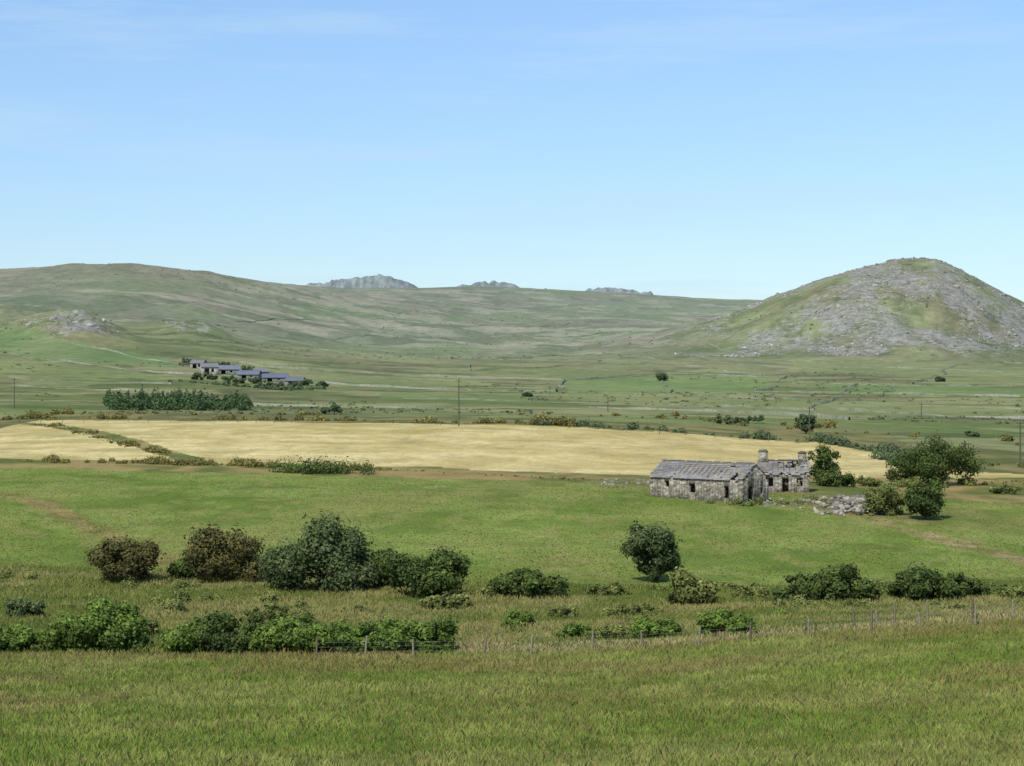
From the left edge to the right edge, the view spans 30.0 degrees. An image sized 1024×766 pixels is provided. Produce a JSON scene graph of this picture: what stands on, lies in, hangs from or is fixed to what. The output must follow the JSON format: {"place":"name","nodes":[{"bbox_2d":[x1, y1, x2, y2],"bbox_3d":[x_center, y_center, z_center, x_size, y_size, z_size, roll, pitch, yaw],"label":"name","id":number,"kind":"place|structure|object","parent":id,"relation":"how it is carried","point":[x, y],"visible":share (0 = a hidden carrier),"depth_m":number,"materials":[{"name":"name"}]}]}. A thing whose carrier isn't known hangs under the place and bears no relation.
{"place":"outdoors","nodes":[
{"label":"outdoors","id":0,"kind":"place"},
{"bbox_2d":[0,258,1023,765],"bbox_3d":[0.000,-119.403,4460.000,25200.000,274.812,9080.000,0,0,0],"label":"terrain","id":1,"kind":"structure","parent":0,"point":[214,304],"depth_m":613.25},
{"bbox_2d":[0,625,41,652],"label":"bramble bush","id":2,"kind":"object","parent":1,"relation":"on","point":[16,639],"visible":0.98,"depth_m":114.79,"materials":[{"name":"green plant"}]},
{"bbox_2d":[1,596,45,618],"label":"bramble bush","id":3,"kind":"object","parent":1,"relation":"on","point":[20,607],"visible":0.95,"depth_m":144.66,"materials":[{"name":"green plant"}]},
{"bbox_2d":[12,385,165,395],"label":"drystone wall","id":4,"kind":"structure","parent":1,"relation":"on","point":[131,389],"depth_m":834.78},
{"bbox_2d":[9,377,171,383],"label":"drystone wall","id":5,"kind":"structure","parent":1,"relation":"on","point":[93,382],"depth_m":898.36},
{"bbox_2d":[4,321,178,363],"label":"drystone wall","id":6,"kind":"structure","parent":1,"relation":"on","point":[88,346],"depth_m":1180.30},
{"bbox_2d":[33,592,152,652],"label":"elder bush","id":7,"kind":"object","parent":1,"relation":"on","point":[102,624],"visible":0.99,"depth_m":114.08,"materials":[{"name":"green plant"}]},
{"bbox_2d":[10,352,194,374],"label":"drystone wall","id":8,"kind":"structure","parent":1,"relation":"on","point":[169,372],"depth_m":1031.00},
{"bbox_2d":[29,422,185,456],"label":"field hedgerow","id":9,"kind":"object","parent":1,"relation":"on","point":[133,443],"visible":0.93,"depth_m":355.25,"materials":[{"name":"green plant"}]},
{"bbox_2d":[9,452,209,464],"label":"field hedgerow","id":10,"kind":"object","parent":1,"relation":"on","point":[54,459],"visible":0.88,"depth_m":308.16,"materials":[{"name":"green plant"}]},
{"bbox_2d":[79,535,165,580],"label":"hawthorn bush","id":11,"kind":"object","parent":1,"relation":"on","point":[121,559],"visible":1,"depth_m":169.64,"materials":[{"name":"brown plant"}]},
{"bbox_2d":[144,619,160,633],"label":"bramble bush","id":12,"kind":"object","parent":1,"relation":"on","point":[155,624],"visible":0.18,"depth_m":131.56,"materials":[{"name":"green plant"}]},
{"bbox_2d":[100,325,223,338],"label":"drystone wall","id":13,"kind":"structure","parent":1,"relation":"on","point":[190,332],"depth_m":1344.29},
{"bbox_2d":[4,406,340,415],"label":"heath scrub","id":14,"kind":"object","parent":1,"relation":"on","point":[68,411],"visible":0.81,"depth_m":559.21,"materials":[{"name":"green plant"}]},
{"bbox_2d":[102,384,253,410],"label":"conifer plantation","id":15,"kind":"object","parent":1,"relation":"on","point":[175,401],"visible":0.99,"depth_m":624.86,"materials":[{"name":"green plant"}]},
{"bbox_2d":[154,617,211,652],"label":"bramble bush","id":16,"kind":"object","parent":1,"relation":"on","point":[181,639],"visible":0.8,"depth_m":113.34,"materials":[{"name":"green plant"}]},
{"bbox_2d":[166,556,203,578],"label":"hawthorn bush","id":17,"kind":"object","parent":1,"relation":"on","point":[179,567],"visible":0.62,"depth_m":172.47,"materials":[{"name":"green plant"}]},
{"bbox_2d":[199,363,218,374],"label":"farmhouse","id":18,"kind":"object","parent":1,"relation":"on","point":[209,368],"visible":0.62,"depth_m":1006.38,"materials":[{"name":"paint"}]},
{"bbox_2d":[179,523,265,582],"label":"hawthorn bush","id":19,"kind":"object","parent":1,"relation":"on","point":[212,552],"visible":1,"depth_m":170.61,"materials":[{"name":"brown plant"}]},
{"bbox_2d":[219,365,239,374],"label":"farm shed","id":20,"kind":"structure","parent":1,"relation":"on","point":[229,369],"depth_m":1018.98,"materials":[{"name":"stone"}]},
{"bbox_2d":[192,607,267,653],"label":"elder bush","id":21,"kind":"object","parent":1,"relation":"on","point":[224,636],"visible":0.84,"depth_m":112.75,"materials":[{"name":"green plant"}]},
{"bbox_2d":[179,361,311,369],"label":"drystone wall","id":22,"kind":"structure","parent":1,"relation":"on","point":[257,365],"depth_m":1125.93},
{"bbox_2d":[168,379,325,390],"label":"farmyard hedge","id":23,"kind":"object","parent":1,"relation":"on","point":[271,387],"visible":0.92,"depth_m":882.05,"materials":[{"name":"green plant"}]},
{"bbox_2d":[237,370,261,378],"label":"farm shed","id":24,"kind":"structure","parent":1,"relation":"on","point":[241,374],"depth_m":977.39,"materials":[{"name":"stone"}]},
{"bbox_2d":[60,589,444,619],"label":"valley scrub","id":25,"kind":"object","parent":1,"relation":"on","point":[174,603],"visible":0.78,"depth_m":150.89,"materials":[{"name":"green plant"}]},
{"bbox_2d":[262,373,288,382],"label":"farm shed","id":26,"kind":"structure","parent":1,"relation":"on","point":[275,377],"depth_m":960.61,"materials":[{"name":"stone"}]},
{"bbox_2d":[239,601,313,623],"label":"bramble bush","id":27,"kind":"object","parent":1,"relation":"on","point":[275,610],"visible":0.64,"depth_m":138.79,"materials":[{"name":"green plant"}]},
{"bbox_2d":[244,613,328,653],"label":"elder bush","id":28,"kind":"object","parent":1,"relation":"on","point":[288,632],"visible":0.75,"depth_m":111.71,"materials":[{"name":"green plant"}]},
{"bbox_2d":[1,409,578,426],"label":"field hedgerow","id":29,"kind":"object","parent":1,"relation":"on","point":[566,421],"visible":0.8,"depth_m":469.81,"materials":[{"name":"green plant"}]},
{"bbox_2d":[256,509,386,592],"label":"willow bush","id":30,"kind":"object","parent":1,"relation":"on","point":[338,556],"visible":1,"depth_m":159.99,"materials":[{"name":"green plant"}]},
{"bbox_2d":[268,453,377,474],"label":"field hedgerow","id":31,"kind":"object","parent":1,"relation":"on","point":[311,467],"visible":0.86,"depth_m":290.58,"materials":[{"name":"green plant"}]},
{"bbox_2d":[320,402,342,413],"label":"distant thorn tree","id":32,"kind":"object","parent":1,"relation":"on","point":[334,407],"visible":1,"depth_m":571.49,"materials":[{"name":"green plant"}]},
{"bbox_2d":[302,617,372,654],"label":"bramble bush","id":33,"kind":"object","parent":1,"relation":"on","point":[334,634],"visible":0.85,"depth_m":111.39,"materials":[{"name":"green plant"}]},
{"bbox_2d":[253,402,461,408],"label":"drystone wall","id":34,"kind":"structure","parent":1,"relation":"on","point":[426,406],"depth_m":670.40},
{"bbox_2d":[347,615,422,652],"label":"elder bush","id":35,"kind":"object","parent":1,"relation":"on","point":[391,634],"visible":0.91,"depth_m":111.84,"materials":[{"name":"green plant"}]},
{"bbox_2d":[146,454,624,481],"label":"field hedgerow","id":36,"kind":"object","parent":1,"relation":"on","point":[198,462],"visible":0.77,"depth_m":304.50,"materials":[{"name":"green plant"}]},
{"bbox_2d":[361,542,411,587],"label":"hawthorn bush","id":37,"kind":"object","parent":1,"relation":"on","point":[378,556],"visible":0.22,"depth_m":163.48,"materials":[{"name":"green plant"}]},
{"bbox_2d":[319,348,471,369],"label":"drystone wall","id":38,"kind":"structure","parent":1,"relation":"on","point":[402,356],"depth_m":1391.10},
{"bbox_2d":[233,318,568,327],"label":"drystone wall","id":39,"kind":"structure","parent":1,"relation":"on","point":[386,327],"depth_m":1923.83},
{"bbox_2d":[380,545,476,598],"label":"hawthorn bush","id":40,"kind":"object","parent":1,"relation":"on","point":[429,576],"visible":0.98,"depth_m":154.05,"materials":[{"name":"green plant"}]},
{"bbox_2d":[405,611,457,653],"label":"elder bush","id":41,"kind":"object","parent":1,"relation":"on","point":[438,635],"visible":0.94,"depth_m":112.62,"materials":[{"name":"green plant"}]},
{"bbox_2d":[311,369,564,379],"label":"drystone wall","id":42,"kind":"structure","parent":1,"relation":"on","point":[435,374],"depth_m":1135.13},
{"bbox_2d":[325,381,555,391],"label":"drystone wall","id":43,"kind":"structure","parent":1,"relation":"on","point":[442,388],"depth_m":940.96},
{"bbox_2d":[418,591,472,609],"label":"bramble bush","id":44,"kind":"object","parent":1,"relation":"on","point":[437,601],"visible":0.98,"depth_m":145.91,"materials":[{"name":"green plant"}]},
{"bbox_2d":[403,397,531,401],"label":"drystone wall","id":45,"kind":"structure","parent":1,"relation":"on","point":[470,399],"depth_m":794.90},
{"bbox_2d":[475,582,509,595],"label":"bramble bush","id":46,"kind":"object","parent":1,"relation":"on","point":[489,589],"visible":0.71,"depth_m":154.03,"materials":[{"name":"green plant"}]},
{"bbox_2d":[0,568,995,592],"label":"valley scrub","id":47,"kind":"object","parent":1,"relation":"on","point":[5,573],"visible":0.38,"depth_m":165.74,"materials":[{"name":"green plant"}]},
{"bbox_2d":[289,315,730,340],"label":"drystone wall","id":48,"kind":"structure","parent":1,"relation":"on","point":[497,336],"depth_m":1853.49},
{"bbox_2d":[0,616,1023,765],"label":"meadow grass","id":49,"kind":"structure","parent":1,"relation":"on","point":[38,709],"depth_m":78.26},
{"bbox_2d":[0,562,1023,656],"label":"rough grass","id":50,"kind":"structure","parent":1,"relation":"on","point":[767,620],"depth_m":141.93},
{"bbox_2d":[0,467,1023,585],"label":"pasture grass","id":51,"kind":"structure","parent":1,"relation":"on","point":[544,541],"depth_m":212.50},
{"bbox_2d":[0,263,1023,423],"bbox_3d":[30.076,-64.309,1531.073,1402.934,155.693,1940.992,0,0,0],"label":"hillside gorse","id":52,"kind":"object","parent":1,"relation":"on","point":[549,412],"visible":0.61,"depth_m":825.25,"materials":[{"name":"green plant"}]},
{"bbox_2d":[500,608,536,627],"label":"bramble bush","id":53,"kind":"object","parent":1,"relation":"on","point":[512,616],"visible":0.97,"depth_m":132.70,"materials":[{"name":"green plant"}]},
{"bbox_2d":[21,258,1023,356],"bbox_3d":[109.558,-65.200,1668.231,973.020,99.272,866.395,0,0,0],"label":"hillside boulders","id":54,"kind":"object","parent":1,"relation":"on","point":[732,355],"visible":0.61,"depth_m":1507.63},
{"bbox_2d":[450,353,606,358],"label":"drystone wall","id":55,"kind":"structure","parent":1,"relation":"on","point":[545,356],"depth_m":1431.78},
{"bbox_2d":[486,566,571,598],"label":"bramble bush","id":56,"kind":"object","parent":1,"relation":"on","point":[529,581],"visible":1,"depth_m":153.49,"materials":[{"name":"green plant"}]},
{"bbox_2d":[547,605,579,618],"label":"bramble bush","id":57,"kind":"object","parent":1,"relation":"on","point":[558,611],"visible":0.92,"depth_m":138.78,"materials":[{"name":"green plant"}]},
{"bbox_2d":[470,363,662,370],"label":"drystone wall","id":58,"kind":"structure","parent":1,"relation":"on","point":[568,364],"depth_m":1287.81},
{"bbox_2d":[554,621,592,640],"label":"bramble bush","id":59,"kind":"object","parent":1,"relation":"on","point":[579,629],"visible":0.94,"depth_m":120.38,"materials":[{"name":"green plant"}]},
{"bbox_2d":[585,623,631,639],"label":"bramble bush","id":60,"kind":"object","parent":1,"relation":"on","point":[618,630],"visible":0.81,"depth_m":119.67,"materials":[{"name":"green plant"}]},
{"bbox_2d":[585,580,632,595],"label":"bramble bush","id":61,"kind":"object","parent":1,"relation":"on","point":[610,587],"visible":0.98,"depth_m":156.89,"materials":[{"name":"green plant"}]},
{"bbox_2d":[463,607,788,634],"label":"valley scrub","id":62,"kind":"object","parent":1,"relation":"on","point":[779,611],"visible":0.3,"depth_m":128.87,"materials":[{"name":"green plant"}]},
{"bbox_2d":[608,602,663,616],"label":"bramble bush","id":63,"kind":"object","parent":1,"relation":"on","point":[647,607],"visible":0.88,"depth_m":138.03,"materials":[{"name":"green plant"}]},
{"bbox_2d":[532,339,754,354],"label":"drystone wall","id":64,"kind":"structure","parent":1,"relation":"on","point":[653,344],"depth_m":1603.13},
{"bbox_2d":[614,520,684,581],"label":"upright hawthorn tree","id":65,"kind":"object","parent":1,"relation":"on","point":[646,541],"visible":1,"depth_m":167.71,"materials":[{"name":"green plant"}]},
{"bbox_2d":[631,616,681,638],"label":"bramble bush","id":66,"kind":"object","parent":1,"relation":"on","point":[669,626],"visible":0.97,"depth_m":118.46,"materials":[{"name":"green plant"}]},
{"bbox_2d":[315,605,1023,656],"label":"post and wire fence","id":67,"kind":"object","parent":1,"relation":"on","point":[751,630],"visible":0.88,"depth_m":108.11,"materials":[{"name":"grey wood"}]},
{"bbox_2d":[532,401,814,409],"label":"drystone wall","id":68,"kind":"structure","parent":1,"relation":"on","point":[746,406],"depth_m":740.67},
{"bbox_2d":[567,372,781,380],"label":"drystone wall","id":69,"kind":"structure","parent":1,"relation":"on","point":[668,372],"depth_m":1185.25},
{"bbox_2d":[602,352,778,376],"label":"drystone wall","id":70,"kind":"structure","parent":1,"relation":"on","point":[692,365],"depth_m":1291.07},
{"bbox_2d":[665,566,721,605],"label":"bramble bush","id":71,"kind":"object","parent":1,"relation":"on","point":[689,588],"visible":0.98,"depth_m":146.09,"materials":[{"name":"green plant"}]},
{"bbox_2d":[600,486,816,506],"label":"field hedgerow","id":72,"kind":"object","parent":1,"relation":"on","point":[738,502],"visible":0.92,"depth_m":235.81,"materials":[{"name":"green plant"}]},
{"bbox_2d":[649,459,768,501],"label":"ruined stone barn","id":73,"kind":"structure","parent":1,"relation":"on","point":[697,480],"depth_m":243.80,"materials":[{"name":"grey stone"}]},
{"bbox_2d":[401,593,1023,623],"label":"valley scrub","id":74,"kind":"object","parent":1,"relation":"on","point":[801,600],"visible":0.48,"depth_m":139.77,"materials":[{"name":"green plant"}]},
{"bbox_2d":[694,607,733,635],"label":"elder bush","id":75,"kind":"object","parent":1,"relation":"on","point":[713,621],"visible":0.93,"depth_m":114.39,"materials":[{"name":"green plant"}]},
{"bbox_2d":[589,406,849,419],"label":"drystone wall","id":76,"kind":"structure","parent":1,"relation":"on","point":[777,413],"depth_m":646.41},
{"bbox_2d":[536,417,906,461],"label":"field hedgerow","id":77,"kind":"object","parent":1,"relation":"on","point":[888,450],"visible":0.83,"depth_m":416.35,"materials":[{"name":"green plant"}]},
{"bbox_2d":[708,414,745,423],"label":"distant thorn tree","id":78,"kind":"object","parent":1,"relation":"on","point":[718,419],"visible":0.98,"depth_m":526.12,"materials":[{"name":"green plant"}]},
{"bbox_2d":[724,613,761,634],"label":"elder bush","id":79,"kind":"object","parent":1,"relation":"on","point":[741,622],"visible":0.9,"depth_m":112.85,"materials":[{"name":"green plant"}]},
{"bbox_2d":[731,583,769,598],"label":"bramble bush","id":80,"kind":"object","parent":1,"relation":"on","point":[755,589],"visible":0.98,"depth_m":153.63,"materials":[{"name":"green plant"}]},
{"bbox_2d":[509,411,1018,445],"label":"heath scrub","id":81,"kind":"object","parent":1,"relation":"on","point":[829,423],"visible":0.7,"depth_m":519.56,"materials":[{"name":"green plant"}]},
{"bbox_2d":[540,579,1009,602],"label":"valley scrub","id":82,"kind":"object","parent":1,"relation":"on","point":[989,591],"visible":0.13,"depth_m":152.83,"materials":[{"name":"green plant"}]},
{"bbox_2d":[757,449,810,492],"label":"ruined stone cottage","id":83,"kind":"structure","parent":1,"relation":"on","point":[781,479],"depth_m":263.79,"materials":[{"name":"grey stone"}]},
{"bbox_2d":[567,391,1021,408],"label":"drystone wall","id":84,"kind":"structure","parent":1,"relation":"on","point":[786,398],"depth_m":823.37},
{"bbox_2d":[794,414,816,433],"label":"hawthorn tree","id":85,"kind":"object","parent":1,"relation":"on","point":[802,420],"visible":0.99,"depth_m":461.24,"materials":[{"name":"green plant"}]},
{"bbox_2d":[769,572,849,602],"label":"bramble bush","id":86,"kind":"object","parent":1,"relation":"on","point":[784,592],"visible":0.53,"depth_m":147.72,"materials":[{"name":"green plant"}]},
{"bbox_2d":[807,443,841,482],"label":"hawthorn tree","id":87,"kind":"object","parent":1,"relation":"on","point":[824,462],"visible":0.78,"depth_m":282.47,"materials":[{"name":"green plant"}]},
{"bbox_2d":[644,352,1013,371],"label":"drystone wall","id":88,"kind":"structure","parent":1,"relation":"on","point":[818,367],"depth_m":1291.52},
{"bbox_2d":[815,468,856,486],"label":"bramble bush","id":89,"kind":"object","parent":1,"relation":"on","point":[828,478],"visible":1,"depth_m":276.04,"materials":[{"name":"green plant"}]},
{"bbox_2d":[797,559,884,601],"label":"hawthorn bush","id":90,"kind":"object","parent":1,"relation":"on","point":[845,578],"visible":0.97,"depth_m":146.76,"materials":[{"name":"green plant"}]},
{"bbox_2d":[795,494,898,515],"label":"collapsed wall rubble","id":91,"kind":"object","parent":1,"relation":"on","point":[838,507],"visible":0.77,"depth_m":234.21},
{"bbox_2d":[805,494,903,515],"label":"rubble nettles","id":92,"kind":"object","parent":1,"relation":"on","point":[889,513],"visible":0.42,"depth_m":232.76,"materials":[{"name":"green plant"}]},
{"bbox_2d":[839,598,873,607],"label":"bramble bush","id":93,"kind":"object","parent":1,"relation":"on","point":[857,602],"visible":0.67,"depth_m":138.99,"materials":[{"name":"green plant"}]},
{"bbox_2d":[857,475,881,485],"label":"bramble bush","id":94,"kind":"object","parent":1,"relation":"on","point":[868,481],"visible":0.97,"depth_m":281.46,"materials":[{"name":"green plant"}]},
{"bbox_2d":[862,481,905,514],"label":"bramble bush","id":95,"kind":"object","parent":1,"relation":"on","point":[883,496],"visible":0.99,"depth_m":228.17,"materials":[{"name":"green plant"}]},
{"bbox_2d":[754,375,1019,396],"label":"drystone wall","id":96,"kind":"structure","parent":1,"relation":"on","point":[913,393],"depth_m":914.08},
{"bbox_2d":[883,447,920,481],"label":"hawthorn tree","id":97,"kind":"object","parent":1,"relation":"on","point":[897,460],"visible":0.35,"depth_m":288.97,"materials":[{"name":"green plant"}]},
{"bbox_2d":[857,257,963,270],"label":"summit crag","id":98,"kind":"structure","parent":1,"relation":"on","point":[910,259],"depth_m":1734.40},
{"bbox_2d":[829,383,1012,385],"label":"drystone wall","id":99,"kind":"structure","parent":1,"relation":"on","point":[916,385],"depth_m":1044.61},
{"bbox_2d":[903,476,945,519],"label":"hawthorn tree","id":100,"kind":"object","parent":1,"relation":"on","point":[922,504],"visible":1,"depth_m":224.78,"materials":[{"name":"green plant"}]},
{"bbox_2d":[885,561,967,600],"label":"hawthorn bush","id":101,"kind":"object","parent":1,"relation":"on","point":[915,582],"visible":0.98,"depth_m":147.46,"materials":[{"name":"green plant"}]},
{"bbox_2d":[829,407,1023,418],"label":"drystone wall","id":102,"kind":"structure","parent":1,"relation":"on","point":[891,412],"depth_m":666.77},
{"bbox_2d":[852,599,1013,626],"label":"post and wire fence","id":103,"kind":"object","parent":1,"relation":"on","point":[894,613],"visible":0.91,"depth_m":113.68,"materials":[{"name":"grey wood"}]},
{"bbox_2d":[898,430,986,485],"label":"hawthorn tree","id":104,"kind":"object","parent":1,"relation":"on","point":[927,464],"visible":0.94,"depth_m":282.24,"materials":[{"name":"green plant"}]},
{"bbox_2d":[875,473,1023,487],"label":"field hedgerow","id":105,"kind":"object","parent":1,"relation":"on","point":[969,481],"visible":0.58,"depth_m":282.72,"materials":[{"name":"green plant"}]},
{"bbox_2d":[939,601,981,610],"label":"bramble bush","id":106,"kind":"object","parent":1,"relation":"on","point":[959,605],"visible":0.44,"depth_m":128.78,"materials":[{"name":"green plant"}]},
{"bbox_2d":[945,574,985,598],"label":"bramble bush","id":107,"kind":"object","parent":1,"relation":"on","point":[972,586],"visible":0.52,"depth_m":149.35,"materials":[{"name":"green plant"}]},
{"bbox_2d":[989,483,1022,494],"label":"bramble bush","id":108,"kind":"object","parent":1,"relation":"on","point":[1003,488],"visible":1,"depth_m":266.29,"materials":[{"name":"green plant"}]},
{"bbox_2d":[989,584,1023,598],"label":"bramble bush","id":109,"kind":"object","parent":1,"relation":"on","point":[1012,591],"visible":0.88,"depth_m":149.55,"materials":[{"name":"green plant"}]},
{"bbox_2d":[0,0,1023,301],"label":"sky","id":110,"kind":"structure","parent":0,"point":[716,149],"materials":[{"name":"blue"}]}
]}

